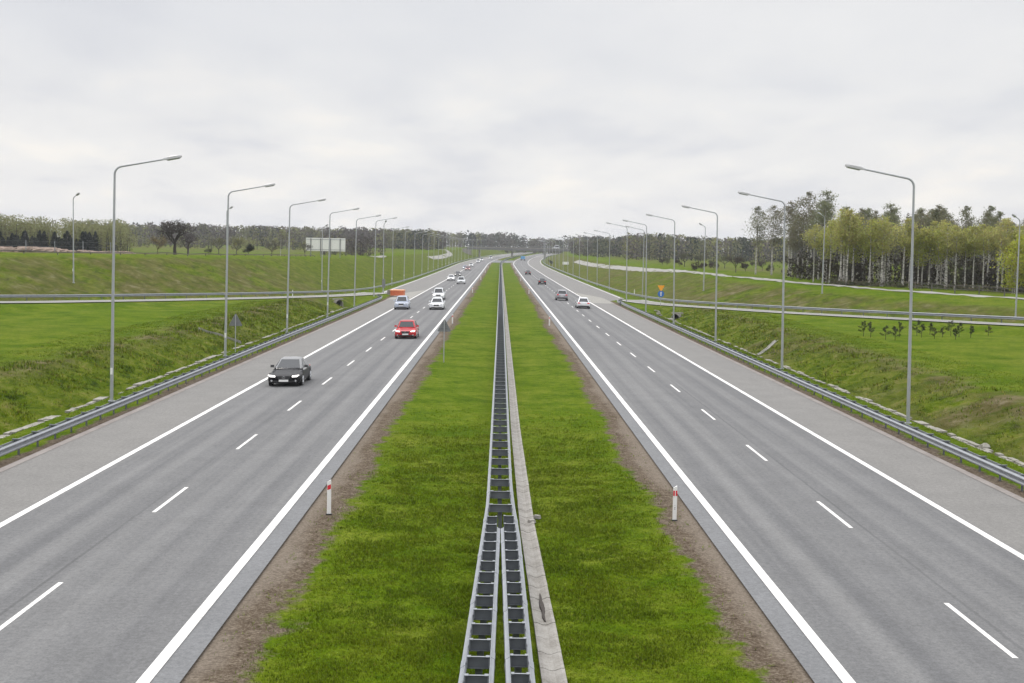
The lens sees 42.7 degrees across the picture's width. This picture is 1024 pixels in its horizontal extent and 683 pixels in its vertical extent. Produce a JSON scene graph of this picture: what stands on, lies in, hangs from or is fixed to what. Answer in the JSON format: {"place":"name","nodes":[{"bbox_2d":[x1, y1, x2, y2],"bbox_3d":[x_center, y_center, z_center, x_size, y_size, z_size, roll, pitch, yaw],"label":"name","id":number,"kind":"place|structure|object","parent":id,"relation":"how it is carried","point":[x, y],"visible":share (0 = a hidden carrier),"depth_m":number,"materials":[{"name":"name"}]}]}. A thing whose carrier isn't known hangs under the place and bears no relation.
{"place":"outdoors","nodes":[
{"label":"outdoors","id":0,"kind":"place"},
{"bbox_2d":[0,292,385,302],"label":"slip road","id":1,"kind":"structure","parent":0,"point":[361,293],"depth_m":163.77,"materials":[{"name":"asphalt"}]},
{"bbox_2d":[0,252,532,682],"bbox_3d":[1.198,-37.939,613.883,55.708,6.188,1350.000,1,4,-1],"label":"road","id":2,"kind":"structure","parent":0,"point":[142,544],"depth_m":39.81,"materials":[{"name":"asphalt"}]},
{"bbox_2d":[268,356,311,385],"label":"sedan car","id":3,"kind":"object","parent":2,"relation":"on","point":[292,369],"visible":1,"depth_m":73.87,"materials":[{"name":"black paint"}]},
{"bbox_2d":[394,295,410,308],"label":"minivan car","id":4,"kind":"object","parent":2,"relation":"on","point":[402,301],"visible":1,"depth_m":167.09,"materials":[{"name":"silver paint"}]},
{"bbox_2d":[394,320,418,337],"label":"hatchback car","id":5,"kind":"object","parent":2,"relation":"on","point":[407,328],"visible":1,"depth_m":112.32,"materials":[{"name":"red paint"}]},
{"bbox_2d":[429,297,444,309],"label":"sedan car","id":6,"kind":"object","parent":2,"relation":"on","point":[437,302],"visible":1,"depth_m":166.37,"materials":[{"name":"white paint"}]},
{"bbox_2d":[432,288,445,299],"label":"minivan car","id":7,"kind":"object","parent":2,"relation":"on","point":[438,292],"visible":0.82,"depth_m":199.84,"materials":[{"name":"white paint"}]},
{"bbox_2d":[388,290,424,298],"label":"gore paving","id":8,"kind":"structure","parent":0,"point":[411,294],"depth_m":222.09,"materials":[{"name":"paint"}]},
{"bbox_2d":[387,289,404,295],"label":"crash cushion","id":9,"kind":"object","parent":8,"relation":"on","point":[394,292],"visible":0.94,"depth_m":211.54,"materials":[{"name":"orange plastic"}]},
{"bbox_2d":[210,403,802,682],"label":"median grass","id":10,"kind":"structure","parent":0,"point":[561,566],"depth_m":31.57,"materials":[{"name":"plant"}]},
{"bbox_2d":[0,243,1023,682],"bbox_3d":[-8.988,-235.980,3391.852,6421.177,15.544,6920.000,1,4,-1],"label":"ground","id":11,"kind":"structure","parent":0,"point":[552,375],"depth_m":73.00,"materials":[{"name":"green plant"}]},
{"bbox_2d":[0,246,135,253],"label":"rubble","id":12,"kind":"object","parent":11,"relation":"on","point":[50,249],"visible":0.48,"depth_m":250.99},
{"bbox_2d":[0,213,139,251],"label":"wood","id":13,"kind":"object","parent":11,"relation":"on","point":[104,232],"visible":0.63,"depth_m":402.18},
{"bbox_2d":[83,232,94,250],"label":"spruce tree","id":14,"kind":"object","parent":11,"relation":"on","point":[88,238],"visible":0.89,"depth_m":375.90,"materials":[{"name":"green plant"}]},
{"bbox_2d":[91,231,101,250],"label":"spruce tree","id":15,"kind":"object","parent":11,"relation":"on","point":[95,240],"visible":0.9,"depth_m":379.42,"materials":[{"name":"green plant"}]},
{"bbox_2d":[108,155,181,400],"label":"street lamp","id":16,"kind":"object","parent":11,"relation":"on","point":[172,157],"visible":0.92,"depth_m":66.49,"materials":[{"name":"metal"}]},
{"bbox_2d":[0,250,314,256],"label":"fence","id":17,"kind":"object","parent":11,"relation":"on","point":[145,253],"visible":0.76,"depth_m":187.07,"materials":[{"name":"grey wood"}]},
{"bbox_2d":[147,234,170,253],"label":"tree","id":18,"kind":"object","parent":11,"relation":"on","point":[160,243],"visible":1,"depth_m":272.84,"materials":[{"name":"green plant"}]},
{"bbox_2d":[0,307,346,438],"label":"drainage channel","id":19,"kind":"object","parent":11,"relation":"on","point":[44,419],"visible":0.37,"depth_m":75.29,"materials":[{"name":"concrete"}]},
{"bbox_2d":[156,220,198,254],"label":"bare tree","id":20,"kind":"object","parent":11,"relation":"on","point":[183,227],"visible":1,"depth_m":280.63,"materials":[{"name":"grey plant"}]},
{"bbox_2d":[0,297,363,455],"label":"verge grass","id":21,"kind":"structure","parent":11,"relation":"on","point":[192,329],"depth_m":97.10,"materials":[{"name":"plant"}]},
{"bbox_2d":[179,231,200,253],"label":"bare tree","id":22,"kind":"object","parent":11,"relation":"on","point":[191,237],"visible":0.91,"depth_m":304.48,"materials":[{"name":"grey plant"}]},
{"bbox_2d":[0,295,381,456],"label":"roadside guardrail","id":23,"kind":"object","parent":11,"relation":"on","point":[17,444],"visible":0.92,"depth_m":64.88,"materials":[{"name":"metal"}]},
{"bbox_2d":[229,314,241,351],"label":"warning sign","id":24,"kind":"object","parent":11,"relation":"on","point":[235,321],"visible":0.88,"depth_m":99.00,"materials":[{"name":"metal"}]},
{"bbox_2d":[128,234,370,251],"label":"hedge","id":25,"kind":"object","parent":11,"relation":"on","point":[202,242],"visible":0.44,"depth_m":584.38,"materials":[{"name":"green plant"}]},
{"bbox_2d":[224,183,274,356],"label":"street lamp","id":26,"kind":"object","parent":11,"relation":"on","point":[226,293],"visible":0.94,"depth_m":94.62,"materials":[{"name":"metal"}]},
{"bbox_2d":[0,254,499,300],"bbox_3d":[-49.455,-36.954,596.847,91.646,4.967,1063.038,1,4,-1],"label":"slip road guardrail","id":27,"kind":"object","parent":11,"relation":"on","point":[128,295],"visible":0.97,"depth_m":169.08,"materials":[{"name":"metal"}]},
{"bbox_2d":[72,221,447,249],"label":"wood","id":28,"kind":"object","parent":11,"relation":"on","point":[396,239],"visible":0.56,"depth_m":781.67,"materials":[{"name":"green plant"}]},
{"bbox_2d":[286,198,325,332],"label":"street lamp","id":29,"kind":"object","parent":11,"relation":"on","point":[323,199],"visible":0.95,"depth_m":122.14,"materials":[{"name":"metal"}]},
{"bbox_2d":[306,238,344,256],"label":"billboard","id":30,"kind":"object","parent":11,"relation":"on","point":[337,244],"visible":0.74,"depth_m":310.81,"materials":[{"name":"white plastic"}]},
{"bbox_2d":[326,480,331,514],"bbox_3d":[-5.283,4.551,37.865,0.170,1.130,0.100,1,4,-1],"label":"marker post","id":31,"kind":"object","parent":11,"relation":"on","point":[329,498],"visible":0.9,"depth_m":37.84,"materials":[{"name":"white plastic"}]},
{"bbox_2d":[327,208,359,316],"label":"street lamp","id":32,"kind":"object","parent":11,"relation":"on","point":[329,257],"visible":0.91,"depth_m":149.68,"materials":[{"name":"metal"}]},
{"bbox_2d":[321,233,384,255],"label":"hedge","id":33,"kind":"object","parent":11,"relation":"on","point":[362,251],"visible":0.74,"depth_m":393.51,"materials":[{"name":"green plant"}]},
{"bbox_2d":[354,215,380,305],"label":"street lamp","id":34,"kind":"object","parent":11,"relation":"on","point":[355,255],"visible":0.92,"depth_m":178.99,"materials":[{"name":"metal"}]},
{"bbox_2d":[438,320,450,361],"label":"warning sign","id":35,"kind":"object","parent":11,"relation":"on","point":[444,327],"visible":0.88,"depth_m":89.76,"materials":[{"name":"metal"}]},
{"bbox_2d":[458,253,535,682],"bbox_3d":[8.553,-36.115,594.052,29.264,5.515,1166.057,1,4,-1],"label":"median guardrail","id":36,"kind":"object","parent":11,"relation":"on","point":[511,549],"visible":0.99,"depth_m":28.84,"materials":[{"name":"metal"}]},
{"bbox_2d":[502,263,567,682],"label":"median gutter","id":37,"kind":"object","parent":11,"relation":"on","point":[551,664],"visible":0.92,"depth_m":32.95,"materials":[{"name":"concrete"}]},
{"bbox_2d":[385,230,684,253],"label":"wood","id":38,"kind":"object","parent":11,"relation":"on","point":[491,239],"visible":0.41,"depth_m":1224.47,"materials":[{"name":"green plant"}]},
{"bbox_2d":[463,245,625,257],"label":"overpass","id":39,"kind":"object","parent":11,"relation":"on","point":[467,249],"visible":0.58,"depth_m":898.03,"materials":[{"name":"concrete"}]},
{"bbox_2d":[576,293,611,303],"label":"gore paving","id":40,"kind":"structure","parent":11,"relation":"on","point":[593,299],"depth_m":215.92,"materials":[{"name":"paint"}]},
{"bbox_2d":[568,236,644,256],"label":"wood","id":41,"kind":"object","parent":11,"relation":"on","point":[603,247],"visible":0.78,"depth_m":703.13,"materials":[{"name":"green plant"}]},
{"bbox_2d":[623,219,646,311],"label":"street lamp","id":42,"kind":"object","parent":11,"relation":"on","point":[646,266],"visible":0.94,"depth_m":179.66,"materials":[{"name":"metal"}]},
{"bbox_2d":[646,214,674,322],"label":"street lamp","id":43,"kind":"object","parent":11,"relation":"on","point":[674,266],"visible":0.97,"depth_m":150.73,"materials":[{"name":"metal"}]},
{"bbox_2d":[672,486,676,520],"bbox_3d":[4.715,4.738,37.966,0.170,1.130,0.100,1,4,-1],"label":"marker post","id":44,"kind":"object","parent":11,"relation":"on","point":[674,516],"visible":0.96,"depth_m":37.95,"materials":[{"name":"white plastic"}]},
{"bbox_2d":[681,205,717,340],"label":"street lamp","id":45,"kind":"object","parent":11,"relation":"on","point":[684,206],"visible":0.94,"depth_m":121.72,"materials":[{"name":"metal"}]},
{"bbox_2d":[742,206,773,273],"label":"birch tree","id":46,"kind":"object","parent":11,"relation":"on","point":[762,216],"visible":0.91,"depth_m":257.25,"materials":[{"name":"green plant"}]},
{"bbox_2d":[738,191,785,368],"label":"street lamp","id":47,"kind":"object","parent":11,"relation":"on","point":[783,282],"visible":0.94,"depth_m":92.92,"materials":[{"name":"metal"}]},
{"bbox_2d":[758,205,785,274],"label":"birch tree","id":48,"kind":"object","parent":11,"relation":"on","point":[774,240],"visible":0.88,"depth_m":253.20,"materials":[{"name":"green plant"}]},
{"bbox_2d":[542,255,1023,322],"bbox_3d":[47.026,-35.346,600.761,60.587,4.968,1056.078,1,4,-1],"label":"slip road guardrail","id":49,"kind":"object","parent":11,"relation":"on","point":[888,312],"visible":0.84,"depth_m":159.82,"materials":[{"name":"metal"}]},
{"bbox_2d":[769,201,803,276],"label":"birch tree","id":50,"kind":"object","parent":11,"relation":"on","point":[788,215],"visible":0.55,"depth_m":242.54,"materials":[{"name":"green plant"}]},
{"bbox_2d":[782,214,810,277],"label":"birch tree","id":51,"kind":"object","parent":11,"relation":"on","point":[791,237],"visible":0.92,"depth_m":228.28,"materials":[{"name":"green plant"}]},
{"bbox_2d":[793,213,812,277],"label":"birch tree","id":52,"kind":"object","parent":11,"relation":"on","point":[802,242],"visible":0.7,"depth_m":227.83,"materials":[{"name":"green plant"}]},
{"bbox_2d":[788,191,823,277],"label":"birch tree","id":53,"kind":"object","parent":11,"relation":"on","point":[799,204],"visible":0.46,"depth_m":236.16,"materials":[{"name":"green plant"}]},
{"bbox_2d":[616,232,1002,264],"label":"wood","id":54,"kind":"object","parent":11,"relation":"on","point":[694,246],"visible":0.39,"depth_m":583.44,"materials":[{"name":"green plant"}]},
{"bbox_2d":[797,224,829,281],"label":"birch tree","id":55,"kind":"object","parent":11,"relation":"on","point":[814,245],"visible":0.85,"depth_m":205.96,"materials":[{"name":"green plant"}]},
{"bbox_2d":[799,200,837,279],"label":"birch tree","id":56,"kind":"object","parent":11,"relation":"on","point":[821,203],"visible":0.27,"depth_m":220.61,"materials":[{"name":"green plant"}]},
{"bbox_2d":[617,299,1023,491],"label":"roadside guardrail","id":57,"kind":"object","parent":11,"relation":"on","point":[1000,470],"visible":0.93,"depth_m":62.62,"materials":[{"name":"metal"}]},
{"bbox_2d":[809,200,834,278],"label":"birch tree","id":58,"kind":"object","parent":11,"relation":"on","point":[821,218],"visible":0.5,"depth_m":213.87,"materials":[{"name":"green plant"}]},
{"bbox_2d":[803,188,840,253],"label":"birch tree","id":59,"kind":"object","parent":11,"relation":"on","point":[830,201],"visible":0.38,"depth_m":221.76,"materials":[{"name":"green plant"}]},
{"bbox_2d":[814,219,841,283],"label":"birch tree","id":60,"kind":"object","parent":11,"relation":"on","point":[827,233],"visible":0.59,"depth_m":199.35,"materials":[{"name":"green plant"}]},
{"bbox_2d":[806,227,852,282],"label":"birch tree","id":61,"kind":"object","parent":11,"relation":"on","point":[826,255],"visible":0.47,"depth_m":205.49,"materials":[{"name":"green plant"}]},
{"bbox_2d":[640,308,1023,483],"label":"verge grass","id":62,"kind":"structure","parent":11,"relation":"on","point":[768,322],"depth_m":98.27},
{"bbox_2d":[654,310,1023,466],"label":"drainage channel","id":63,"kind":"object","parent":11,"relation":"on","point":[987,450],"visible":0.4,"depth_m":71.00,"materials":[{"name":"concrete"}]},
{"bbox_2d":[822,216,857,280],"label":"birch tree","id":64,"kind":"object","parent":11,"relation":"on","point":[841,244],"visible":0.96,"depth_m":194.88,"materials":[{"name":"green plant"}]},
{"bbox_2d":[823,208,867,280],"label":"birch tree","id":65,"kind":"object","parent":11,"relation":"on","point":[843,214],"visible":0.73,"depth_m":195.88,"materials":[{"name":"green plant"}]},
{"bbox_2d":[833,208,867,284],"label":"birch tree","id":66,"kind":"object","parent":11,"relation":"on","point":[847,225],"visible":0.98,"depth_m":194.04,"materials":[{"name":"green plant"}]},
{"bbox_2d":[834,217,866,281],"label":"birch tree","id":67,"kind":"object","parent":11,"relation":"on","point":[857,227],"visible":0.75,"depth_m":194.91,"materials":[{"name":"green plant"}]},
{"bbox_2d":[843,235,867,280],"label":"birch tree","id":68,"kind":"object","parent":11,"relation":"on","point":[855,250],"visible":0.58,"depth_m":196.96,"materials":[{"name":"green plant"}]},
{"bbox_2d":[857,228,887,279],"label":"birch tree","id":69,"kind":"object","parent":11,"relation":"on","point":[872,259],"visible":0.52,"depth_m":195.89,"materials":[{"name":"green plant"}]},
{"bbox_2d":[851,217,896,285],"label":"birch tree","id":70,"kind":"object","parent":11,"relation":"on","point":[873,223],"visible":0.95,"depth_m":192.95,"materials":[{"name":"green plant"}]},
{"bbox_2d":[845,164,914,423],"bbox_3d":[17.830,-2.129,63.765,3.520,12.924,0.340,0,4,-1],"label":"street lamp","id":71,"kind":"object","parent":11,"relation":"on","point":[853,166],"visible":0.96,"depth_m":63.70,"materials":[{"name":"metal"}]},
{"bbox_2d":[866,215,899,285],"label":"birch tree","id":72,"kind":"object","parent":11,"relation":"on","point":[881,237],"visible":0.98,"depth_m":192.11,"materials":[{"name":"green plant"}]},
{"bbox_2d":[879,219,899,285],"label":"birch tree","id":73,"kind":"object","parent":11,"relation":"on","point":[888,246],"visible":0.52,"depth_m":194.43,"materials":[{"name":"green plant"}]},
{"bbox_2d":[878,201,901,283],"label":"birch tree","id":74,"kind":"object","parent":11,"relation":"on","point":[892,217],"visible":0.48,"depth_m":207.12,"materials":[{"name":"green plant"}]},
{"bbox_2d":[777,248,1023,289],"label":"undergrowth","id":75,"kind":"object","parent":11,"relation":"on","point":[991,277],"visible":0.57,"depth_m":206.91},
{"bbox_2d":[886,218,920,284],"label":"birch tree","id":76,"kind":"object","parent":11,"relation":"on","point":[905,227],"visible":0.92,"depth_m":189.80,"materials":[{"name":"green plant"}]},
{"bbox_2d":[892,213,915,282],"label":"birch tree","id":77,"kind":"object","parent":11,"relation":"on","point":[901,247],"visible":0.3,"depth_m":195.47,"materials":[{"name":"green plant"}]},
{"bbox_2d":[896,227,924,287],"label":"birch tree","id":78,"kind":"object","parent":11,"relation":"on","point":[908,248],"visible":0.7,"depth_m":190.47,"materials":[{"name":"green plant"}]},
{"bbox_2d":[906,233,932,287],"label":"birch tree","id":79,"kind":"object","parent":11,"relation":"on","point":[922,251],"visible":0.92,"depth_m":190.09,"materials":[{"name":"green plant"}]},
{"bbox_2d":[909,208,932,261],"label":"birch tree","id":80,"kind":"object","parent":11,"relation":"on","point":[921,212],"visible":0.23,"depth_m":214.04,"materials":[{"name":"green plant"}]},
{"bbox_2d":[821,278,1023,292],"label":"dry grass","id":81,"kind":"structure","parent":11,"relation":"on","point":[835,281],"depth_m":189.46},
{"bbox_2d":[914,226,942,284],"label":"birch tree","id":82,"kind":"object","parent":11,"relation":"on","point":[924,230],"visible":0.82,"depth_m":190.68,"materials":[{"name":"green plant"}]},
{"bbox_2d":[914,220,944,287],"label":"birch tree","id":83,"kind":"object","parent":11,"relation":"on","point":[934,223],"visible":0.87,"depth_m":190.48,"materials":[{"name":"green plant"}]},
{"bbox_2d":[919,208,951,280],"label":"birch tree","id":84,"kind":"object","parent":11,"relation":"on","point":[936,215],"visible":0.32,"depth_m":204.43,"materials":[{"name":"green plant"}]},
{"bbox_2d":[917,204,954,284],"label":"birch tree","id":85,"kind":"object","parent":11,"relation":"on","point":[940,211],"visible":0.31,"depth_m":204.18,"materials":[{"name":"green plant"}]},
{"bbox_2d":[921,230,955,287],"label":"birch tree","id":86,"kind":"object","parent":11,"relation":"on","point":[935,249],"visible":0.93,"depth_m":189.20,"materials":[{"name":"green plant"}]},
{"bbox_2d":[931,221,963,287],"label":"birch tree","id":87,"kind":"object","parent":11,"relation":"on","point":[946,226],"visible":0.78,"depth_m":188.18,"materials":[{"name":"green plant"}]},
{"bbox_2d":[937,225,973,286],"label":"birch tree","id":88,"kind":"object","parent":11,"relation":"on","point":[956,232],"visible":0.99,"depth_m":185.89,"materials":[{"name":"green plant"}]},
{"bbox_2d":[943,220,968,270],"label":"birch tree","id":89,"kind":"object","parent":11,"relation":"on","point":[957,253],"visible":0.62,"depth_m":188.40,"materials":[{"name":"green plant"}]},
{"bbox_2d":[950,226,975,286],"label":"birch tree","id":90,"kind":"object","parent":11,"relation":"on","point":[964,250],"visible":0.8,"depth_m":186.97,"materials":[{"name":"green plant"}]},
{"bbox_2d":[909,281,1020,296],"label":"fence","id":91,"kind":"object","parent":11,"relation":"on","point":[931,287],"visible":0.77,"depth_m":174.22,"materials":[{"name":"grey wood"}]},
{"bbox_2d":[957,206,979,266],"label":"birch tree","id":92,"kind":"object","parent":11,"relation":"on","point":[967,217],"visible":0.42,"depth_m":220.92,"materials":[{"name":"green plant"}]},
{"bbox_2d":[963,224,985,289],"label":"birch tree","id":93,"kind":"object","parent":11,"relation":"on","point":[973,228],"visible":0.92,"depth_m":185.85,"materials":[{"name":"green plant"}]},
{"bbox_2d":[970,224,994,287],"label":"birch tree","id":94,"kind":"object","parent":11,"relation":"on","point":[985,233],"visible":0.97,"depth_m":185.04,"materials":[{"name":"green plant"}]},
{"bbox_2d":[976,224,998,283],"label":"birch tree","id":95,"kind":"object","parent":11,"relation":"on","point":[988,227],"visible":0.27,"depth_m":199.45,"materials":[{"name":"green plant"}]},
{"bbox_2d":[976,205,1000,285],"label":"birch tree","id":96,"kind":"object","parent":11,"relation":"on","point":[988,214],"visible":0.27,"depth_m":207.19,"materials":[{"name":"green plant"}]},
{"bbox_2d":[979,218,1017,290],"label":"birch tree","id":97,"kind":"object","parent":11,"relation":"on","point":[1002,224],"visible":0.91,"depth_m":183.42,"materials":[{"name":"green plant"}]},
{"bbox_2d":[984,210,1020,283],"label":"birch tree","id":98,"kind":"object","parent":11,"relation":"on","point":[999,213],"visible":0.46,"depth_m":199.73,"materials":[{"name":"green plant"}]},
{"bbox_2d":[990,234,1023,293],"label":"tree","id":99,"kind":"object","parent":11,"relation":"on","point":[1012,255],"visible":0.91,"depth_m":176.43,"materials":[{"name":"green plant"}]},
{"bbox_2d":[991,218,1022,284],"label":"birch tree","id":100,"kind":"object","parent":11,"relation":"on","point":[1007,227],"visible":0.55,"depth_m":184.65,"materials":[{"name":"green plant"}]},
{"bbox_2d":[1012,214,1019,316],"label":"street lamp","id":101,"kind":"object","parent":11,"relation":"on","point":[1014,215],"visible":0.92,"depth_m":137.72,"materials":[{"name":"metal"}]},
{"bbox_2d":[0,0,1023,251],"label":"sky","id":102,"kind":"structure","parent":0,"point":[546,119],"materials":[{"name":"white"}]},
{"bbox_2d":[512,253,1023,682],"bbox_3d":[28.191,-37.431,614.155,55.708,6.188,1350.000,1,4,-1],"label":"road","id":103,"kind":"structure","parent":0,"point":[853,550],"depth_m":40.26,"materials":[{"name":"asphalt"}]},
{"bbox_2d":[555,290,567,300],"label":"suv car","id":104,"kind":"object","parent":103,"relation":"on","point":[561,294],"visible":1,"depth_m":204.89,"materials":[{"name":"grey paint"}]},
{"bbox_2d":[575,297,589,308],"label":"sedan car","id":105,"kind":"object","parent":103,"relation":"on","point":[583,302],"visible":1,"depth_m":178.86,"materials":[{"name":"white paint"}]},
{"bbox_2d":[574,260,1023,299],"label":"path","id":106,"kind":"structure","parent":0,"point":[639,269],"depth_m":232.26,"materials":[{"name":"asphalt"}]},
{"bbox_2d":[616,299,1023,325],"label":"slip road","id":107,"kind":"structure","parent":0,"point":[756,310],"depth_m":154.90,"materials":[{"name":"asphalt"}]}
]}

